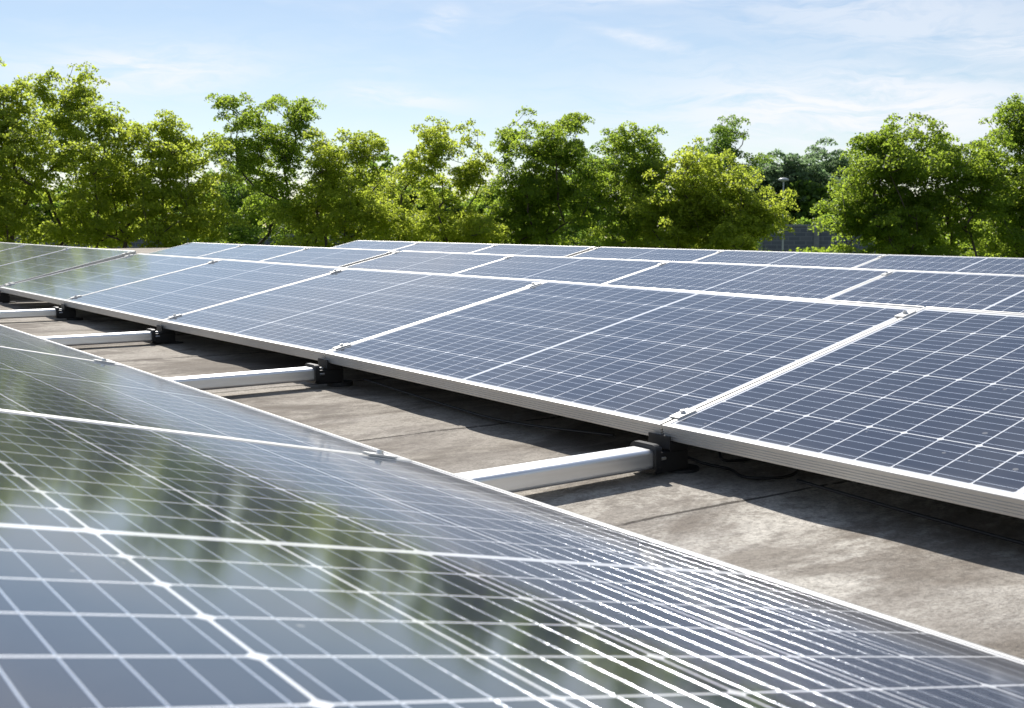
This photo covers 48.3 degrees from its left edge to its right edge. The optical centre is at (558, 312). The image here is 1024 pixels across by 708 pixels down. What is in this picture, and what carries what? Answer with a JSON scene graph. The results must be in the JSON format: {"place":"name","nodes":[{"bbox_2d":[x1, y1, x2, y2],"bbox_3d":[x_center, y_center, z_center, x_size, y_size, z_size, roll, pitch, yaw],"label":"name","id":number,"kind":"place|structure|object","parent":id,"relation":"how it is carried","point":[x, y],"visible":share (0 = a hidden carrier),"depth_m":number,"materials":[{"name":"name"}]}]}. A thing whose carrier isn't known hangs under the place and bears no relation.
{"place":"outdoors","nodes":[
{"label":"outdoors","id":0,"kind":"place"},
{"bbox_2d":[0,248,1023,658],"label":"flat roof","id":1,"kind":"structure","parent":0,"point":[948,580],"depth_m":2.37,"materials":[{"name":"grey concrete"}]},
{"bbox_2d":[0,290,15,302],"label":"rail bracket","id":2,"kind":"object","parent":1,"relation":"on","point":[4,297],"visible":0.86,"depth_m":8.06,"materials":[{"name":"black plastic"}]},
{"bbox_2d":[0,242,26,250],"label":"solar panel","id":3,"kind":"object","parent":1,"relation":"on","point":[4,246],"visible":0.67,"depth_m":11.75,"materials":[{"name":"glass"}]},
{"bbox_2d":[0,308,55,318],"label":"mounting rail","id":4,"kind":"object","parent":1,"relation":"on","point":[10,314],"visible":1,"depth_m":6.55,"materials":[{"name":"metal"}]},
{"bbox_2d":[0,244,72,265],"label":"solar panel","id":5,"kind":"object","parent":1,"relation":"on","point":[19,253],"visible":0.68,"depth_m":10.47,"materials":[{"name":"glass"}]},
{"bbox_2d":[0,325,125,365],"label":"solar panel","id":6,"kind":"object","parent":1,"relation":"on","point":[13,338],"visible":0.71,"depth_m":3.75,"materials":[{"name":"glass"}]},
{"bbox_2d":[93,358,114,363],"bbox_3d":[-1.375,0.158,3.434,0.058,0.042,0.030,13,-5,-37],"label":"panel clamp","id":7,"kind":"object","parent":6,"relation":"attached to","point":[103,360],"visible":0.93,"depth_m":3.43,"materials":[{"name":"silver metal"}]},
{"bbox_2d":[52,304,82,319],"bbox_3d":[-2.890,-0.005,6.712,0.157,0.096,0.091,-3,5,-37],"label":"rail bracket","id":8,"kind":"object","parent":1,"relation":"on","point":[68,313],"visible":0.96,"depth_m":6.68,"materials":[{"name":"black plastic"}]},
{"bbox_2d":[0,254,222,304],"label":"solar panel","id":9,"kind":"object","parent":8,"relation":"on","point":[58,288],"visible":0.82,"depth_m":7.56,"materials":[{"name":"glass"}]},
{"bbox_2d":[0,247,135,289],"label":"solar panel","id":10,"kind":"object","parent":1,"relation":"on","point":[48,264],"visible":0.83,"depth_m":8.96,"materials":[{"name":"glass"}]},
{"bbox_2d":[40,331,151,345],"bbox_3d":[-2.175,0.123,5.093,0.690,0.044,0.068,-3,5,-37],"label":"mounting rail","id":11,"kind":"object","parent":1,"relation":"on","point":[103,338],"visible":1,"depth_m":5.14,"materials":[{"name":"metal"}]},
{"bbox_2d":[146,325,183,343],"bbox_3d":[-1.843,0.105,5.343,0.157,0.096,0.091,-3,5,-37],"label":"rail bracket","id":12,"kind":"object","parent":1,"relation":"on","point":[161,334],"visible":0.8,"depth_m":5.31,"materials":[{"name":"black plastic"}]},
{"bbox_2d":[64,259,347,326],"bbox_3d":[-1.996,-0.136,6.295,1.000,0.036,1.719,-19,15,-35],"label":"solar panel","id":13,"kind":"object","parent":12,"relation":"on","point":[154,301],"visible":0.85,"depth_m":6.16,"materials":[{"name":"glass"}]},
{"bbox_2d":[161,268,547,359],"bbox_3d":[-0.950,-0.029,4.927,1.000,0.035,1.718,-19,15,-35],"label":"solar panel","id":14,"kind":"object","parent":12,"relation":"on","point":[316,318],"visible":0.82,"depth_m":4.76,"materials":[{"name":"glass"}]},
{"bbox_2d":[141,253,218,258],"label":"solar panel","id":15,"kind":"object","parent":1,"relation":"on","point":[184,256],"visible":0.1,"depth_m":7.88,"materials":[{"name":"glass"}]},
{"bbox_2d":[147,242,245,256],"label":"solar panel","id":16,"kind":"object","parent":1,"relation":"on","point":[193,249],"visible":0.44,"depth_m":13.36,"materials":[{"name":"glass"}]},
{"bbox_2d":[0,346,409,459],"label":"solar panel","id":17,"kind":"object","parent":1,"relation":"on","point":[39,383],"visible":0.58,"depth_m":2.27,"materials":[{"name":"glass"}]},
{"bbox_2d":[166,367,313,390],"bbox_3d":[-1.128,0.225,3.724,0.690,0.044,0.068,-3,5,-37],"label":"mounting rail","id":18,"kind":"object","parent":1,"relation":"on","point":[247,378],"visible":0.66,"depth_m":3.76,"materials":[{"name":"metal"}]},
{"bbox_2d":[199,245,310,260],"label":"solar panel","id":19,"kind":"object","parent":1,"relation":"on","point":[254,252],"visible":0.48,"depth_m":11.98,"materials":[{"name":"glass"}]},
{"bbox_2d":[228,259,350,267],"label":"solar panel","id":20,"kind":"object","parent":1,"relation":"on","point":[299,264],"visible":0.14,"depth_m":6.38,"materials":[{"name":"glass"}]},
{"bbox_2d":[304,358,352,386],"bbox_3d":[-0.796,0.207,3.974,0.157,0.096,0.091,-3,5,-37],"label":"rail bracket","id":21,"kind":"object","parent":1,"relation":"on","point":[329,374],"visible":0.85,"depth_m":3.94,"materials":[{"name":"black plastic"}]},
{"bbox_2d":[333,343,350,348],"bbox_3d":[-0.759,0.128,3.996,0.058,0.042,0.030,-19,14,-35],"label":"panel clamp","id":22,"kind":"object","parent":21,"relation":"attached to","point":[341,345],"visible":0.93,"depth_m":3.99,"materials":[{"name":"silver metal"}]},
{"bbox_2d":[262,247,396,266],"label":"solar panel","id":23,"kind":"object","parent":1,"relation":"on","point":[341,257],"visible":0.45,"depth_m":10.56,"materials":[{"name":"glass"}]},
{"bbox_2d":[331,240,419,249],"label":"solar panel","id":24,"kind":"object","parent":1,"relation":"on","point":[378,245],"visible":0.31,"depth_m":14.82,"materials":[{"name":"glass"}]},
{"bbox_2d":[352,268,484,276],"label":"solar panel","id":25,"kind":"object","parent":1,"relation":"on","point":[401,271],"visible":0.08,"depth_m":5.55,"materials":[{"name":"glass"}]},
{"bbox_2d":[347,251,513,273],"bbox_3d":[-1.241,-0.343,9.097,1.000,0.035,1.718,-19,15,-35],"label":"solar panel","id":26,"kind":"object","parent":1,"relation":"on","point":[435,262],"visible":0.48,"depth_m":9.15,"materials":[{"name":"glass"}]},
{"bbox_2d":[395,242,497,252],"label":"solar panel","id":27,"kind":"object","parent":1,"relation":"on","point":[447,247],"visible":0.38,"depth_m":13.44,"materials":[{"name":"glass"}]},
{"bbox_2d":[0,410,1023,707],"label":"solar panel","id":28,"kind":"object","parent":1,"relation":"on","point":[150,568],"visible":1,"depth_m":0.93,"materials":[{"name":"glass"}]},
{"bbox_2d":[361,449,396,458],"bbox_3d":[-0.328,0.269,2.066,0.058,0.042,0.030,13,-5,-37],"label":"panel clamp","id":29,"kind":"object","parent":28,"relation":"attached to","point":[378,453],"visible":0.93,"depth_m":2.06,"materials":[{"name":"silver metal"}]},
{"bbox_2d":[471,244,594,256],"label":"solar panel","id":30,"kind":"object","parent":1,"relation":"on","point":[539,250],"visible":0.29,"depth_m":12.04,"materials":[{"name":"glass"}]},
{"bbox_2d":[456,446,652,492],"bbox_3d":[-0.081,0.341,2.356,0.690,0.044,0.068,-3,5,-37],"label":"mounting rail","id":31,"kind":"object","parent":1,"relation":"on","point":[547,473],"visible":0.66,"depth_m":2.39,"materials":[{"name":"metal"}]},
{"bbox_2d":[455,255,669,283],"bbox_3d":[-0.194,-0.234,7.729,1.000,0.035,1.718,-19,15,-35],"label":"solar panel","id":32,"kind":"object","parent":1,"relation":"on","point":[584,270],"visible":0.41,"depth_m":7.76,"materials":[{"name":"glass"}]},
{"bbox_2d":[571,247,723,261],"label":"solar panel","id":33,"kind":"object","parent":1,"relation":"on","point":[679,255],"visible":0.31,"depth_m":10.62,"materials":[{"name":"glass"}]},
{"bbox_2d":[630,432,698,473],"bbox_3d":[0.252,0.322,2.606,0.157,0.096,0.091,-3,5,-37],"label":"rail bracket","id":34,"kind":"object","parent":1,"relation":"on","point":[669,455],"visible":0.82,"depth_m":2.57,"materials":[{"name":"black plastic"}]},
{"bbox_2d":[324,281,919,435],"bbox_3d":[0.098,0.079,3.558,1.000,0.036,1.718,-19,15,-35],"label":"solar panel","id":35,"kind":"object","parent":34,"relation":"on","point":[642,360],"visible":0.81,"depth_m":3.33,"materials":[{"name":"glass"}]},
{"bbox_2d":[525,282,541,286],"bbox_3d":[-0.098,-0.099,4.485,0.058,0.042,0.030,-19,15,-35],"label":"panel clamp","id":36,"kind":"object","parent":35,"relation":"attached to","point":[533,284],"visible":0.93,"depth_m":4.48,"materials":[{"name":"silver metal"}]},
{"bbox_2d":[894,310,915,317],"bbox_3d":[0.949,0.014,3.117,0.058,0.042,0.030,-19,15,-35],"label":"panel clamp","id":37,"kind":"object","parent":35,"relation":"attached to","point":[904,313],"visible":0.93,"depth_m":3.11,"materials":[{"name":"silver metal"}]},
{"bbox_2d":[670,408,696,418],"bbox_3d":[0.288,0.243,2.628,0.058,0.042,0.030,-19,15,-35],"label":"panel clamp","id":38,"kind":"object","parent":34,"relation":"attached to","point":[682,413],"visible":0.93,"depth_m":2.62,"materials":[{"name":"metal"}]},
{"bbox_2d":[688,451,799,479],"bbox_3d":[0.414,0.339,2.655,0.235,0.037,0.326,-3,5,-37],"label":"cable","id":39,"kind":"object","parent":1,"relation":"on","point":[739,474],"visible":0.63,"depth_m":2.60,"materials":[{"name":"black plastic"}]},
{"bbox_2d":[603,261,894,299],"bbox_3d":[0.853,-0.125,6.360,1.000,0.036,1.719,-19,15,-35],"label":"solar panel","id":40,"kind":"object","parent":1,"relation":"on","point":[824,283],"visible":0.41,"depth_m":6.37,"materials":[{"name":"glass"}]},
{"bbox_2d":[630,286,923,307],"bbox_3d":[0.877,0.036,4.151,1.000,0.037,1.719,13,-4,-37],"label":"solar panel","id":41,"kind":"object","parent":1,"relation":"on","point":[821,299],"visible":0.06,"depth_m":3.41,"materials":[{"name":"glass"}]},
{"bbox_2d":[676,261,895,270],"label":"solar panel","id":42,"kind":"object","parent":1,"relation":"on","point":[780,265],"visible":0.14,"depth_m":6.54,"materials":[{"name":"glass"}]},
{"bbox_2d":[693,250,886,267],"bbox_3d":[1.614,-0.351,9.151,1.000,0.035,1.718,-19,15,-35],"label":"solar panel","id":43,"kind":"object","parent":1,"relation":"on","point":[832,260],"visible":0.27,"depth_m":9.24,"materials":[{"name":"glass"}]},
{"bbox_2d":[796,479,1023,544],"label":"cable","id":44,"kind":"object","parent":1,"relation":"on","point":[917,514],"visible":1,"depth_m":2.13,"materials":[{"name":"black plastic"}]},
{"bbox_2d":[825,270,1023,312],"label":"solar panel","id":45,"kind":"object","parent":1,"relation":"on","point":[991,292],"visible":0.44,"depth_m":5.40,"materials":[{"name":"glass"}]},
{"bbox_2d":[855,254,1023,274],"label":"solar panel","id":46,"kind":"object","parent":1,"relation":"on","point":[990,265],"visible":0.4,"depth_m":8.08,"materials":[{"name":"glass"}]},
{"bbox_2d":[927,307,1023,313],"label":"solar panel","id":47,"kind":"object","parent":1,"relation":"on","point":[975,310],"visible":0.15,"depth_m":3.04,"materials":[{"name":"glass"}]},
{"bbox_2d":[0,0,1023,238],"label":"sky","id":48,"kind":"structure","parent":0,"point":[802,72],"materials":[{"name":"blue"}]},
{"label":"ground","id":49,"kind":"structure","parent":0,"visible":0},
{"bbox_2d":[0,57,62,244],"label":"leafy tree","id":50,"kind":"object","parent":49,"relation":"on","point":[12,124],"visible":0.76,"depth_m":35.68,"materials":[{"name":"green plant"}]},
{"bbox_2d":[11,182,93,233],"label":"distant tree","id":51,"kind":"object","parent":49,"relation":"on","point":[37,207],"visible":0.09,"depth_m":58.39,"materials":[{"name":"green plant"}]},
{"bbox_2d":[0,61,145,248],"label":"leafy tree","id":52,"kind":"object","parent":49,"relation":"on","point":[69,102],"visible":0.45,"depth_m":38.79,"materials":[{"name":"green plant"}]},
{"bbox_2d":[54,97,252,248],"bbox_3d":[-13.881,-2.121,38.602,5.925,10.210,5.336,-3,5,-37],"label":"leafy tree","id":53,"kind":"object","parent":49,"relation":"on","point":[170,150],"visible":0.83,"depth_m":37.85,"materials":[{"name":"green plant"}]},
{"bbox_2d":[96,186,237,234],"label":"distant tree","id":54,"kind":"object","parent":49,"relation":"on","point":[176,207],"visible":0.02,"depth_m":61.40,"materials":[{"name":"green plant"}]},
{"bbox_2d":[0,234,371,248],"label":"boundary wall","id":55,"kind":"structure","parent":49,"relation":"on","point":[135,243],"depth_m":59.24,"materials":[{"name":"grey brick"}]},
{"bbox_2d":[173,160,289,245],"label":"leafy tree","id":56,"kind":"object","parent":49,"relation":"on","point":[244,233],"visible":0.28,"depth_m":46.24,"materials":[{"name":"green plant"}]},
{"bbox_2d":[202,92,348,246],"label":"leafy tree","id":57,"kind":"object","parent":49,"relation":"on","point":[284,150],"visible":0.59,"depth_m":41.86,"materials":[{"name":"green plant"}]},
{"bbox_2d":[265,126,413,247],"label":"leafy tree","id":58,"kind":"object","parent":49,"relation":"on","point":[333,182],"visible":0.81,"depth_m":40.34,"materials":[{"name":"green plant"}]},
{"bbox_2d":[308,152,431,239],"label":"distant tree","id":59,"kind":"object","parent":49,"relation":"on","point":[385,164],"visible":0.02,"depth_m":64.07,"materials":[{"name":"green plant"}]},
{"bbox_2d":[355,163,439,241],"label":"leafy tree","id":60,"kind":"object","parent":49,"relation":"on","point":[391,194],"visible":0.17,"depth_m":44.18,"materials":[{"name":"green plant"}]},
{"bbox_2d":[367,115,510,243],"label":"leafy tree","id":61,"kind":"object","parent":49,"relation":"on","point":[473,228],"visible":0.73,"depth_m":41.27,"materials":[{"name":"green plant"}]},
{"bbox_2d":[395,173,485,242],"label":"distant tree","id":62,"kind":"object","parent":49,"relation":"on","point":[420,208],"visible":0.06,"depth_m":63.73,"materials":[{"name":"green plant"}]},
{"bbox_2d":[435,185,550,243],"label":"distant tree","id":63,"kind":"object","parent":49,"relation":"on","point":[479,206],"visible":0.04,"depth_m":64.34,"materials":[{"name":"green plant"}]},
{"bbox_2d":[473,105,613,246],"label":"leafy tree","id":64,"kind":"object","parent":49,"relation":"on","point":[528,198],"visible":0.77,"depth_m":42.87,"materials":[{"name":"green plant"}]},
{"bbox_2d":[84,179,1013,256],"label":"distant woodland","id":65,"kind":"object","parent":49,"relation":"on","point":[817,190],"visible":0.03,"depth_m":75.22,"materials":[{"name":"green plant"}]},
{"bbox_2d":[520,135,636,245],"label":"leafy tree","id":66,"kind":"object","parent":49,"relation":"on","point":[576,227],"visible":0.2,"depth_m":47.09,"materials":[{"name":"green plant"}]},
{"bbox_2d":[577,120,673,247],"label":"leafy tree","id":67,"kind":"object","parent":49,"relation":"on","point":[638,163],"visible":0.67,"depth_m":42.03,"materials":[{"name":"green plant"}]},
{"bbox_2d":[596,177,700,247],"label":"distant tree","id":68,"kind":"object","parent":49,"relation":"on","point":[661,238],"visible":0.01,"depth_m":64.99,"materials":[{"name":"green plant"}]},
{"bbox_2d":[616,135,800,250],"bbox_3d":[5.361,-1.747,40.670,6.770,9.087,5.307,1,4,15],"label":"leafy tree","id":69,"kind":"object","parent":49,"relation":"on","point":[691,205],"visible":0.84,"depth_m":39.79,"materials":[{"name":"green plant"}]},
{"bbox_2d":[691,114,781,250],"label":"leafy tree","id":70,"kind":"object","parent":49,"relation":"on","point":[726,135],"visible":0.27,"depth_m":50.68,"materials":[{"name":"green plant"}]},
{"bbox_2d":[778,178,788,250],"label":"street lamp","id":71,"kind":"object","parent":49,"relation":"on","point":[783,180],"visible":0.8,"depth_m":58.54,"materials":[{"name":"grey metal"}]},
{"bbox_2d":[749,148,847,223],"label":"distant tree","id":72,"kind":"object","parent":49,"relation":"on","point":[792,167],"visible":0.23,"depth_m":76.69,"materials":[{"name":"green plant"}]},
{"bbox_2d":[782,246,840,252],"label":"shrub","id":73,"kind":"object","parent":49,"relation":"on","point":[822,250],"visible":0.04,"depth_m":40.70,"materials":[{"name":"green plant"}]},
{"bbox_2d":[757,224,875,253],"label":"boundary wall","id":74,"kind":"structure","parent":49,"relation":"on","point":[802,238],"depth_m":60.42,"materials":[{"name":"grey brick"}]},
{"bbox_2d":[799,137,877,193],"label":"distant tree","id":75,"kind":"object","parent":49,"relation":"on","point":[832,163],"visible":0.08,"depth_m":79.89,"materials":[{"name":"green plant"}]},
{"bbox_2d":[794,198,905,254],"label":"distant tree","id":76,"kind":"object","parent":49,"relation":"on","point":[806,220],"visible":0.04,"depth_m":63.26,"materials":[{"name":"green plant"}]},
{"bbox_2d":[806,112,1023,257],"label":"leafy tree","id":77,"kind":"object","parent":49,"relation":"on","point":[891,158],"visible":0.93,"depth_m":38.33,"materials":[{"name":"green plant"}]},
{"bbox_2d":[945,93,1023,257],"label":"leafy tree","id":78,"kind":"object","parent":49,"relation":"on","point":[1013,126],"visible":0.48,"depth_m":39.30,"materials":[{"name":"green plant"}]},
{"bbox_3d":[1.299,0.431,1.238,0.157,0.096,0.091,-3,5,-37],"label":"rail bracket","id":79,"kind":"object","parent":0,"visible":0},
{"bbox_2d":[662,307,1023,518],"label":"solar panel","id":80,"kind":"object","parent":79,"relation":"on","point":[926,402],"visible":1,"depth_m":2.44,"materials":[{"name":"glass"}]}
]}

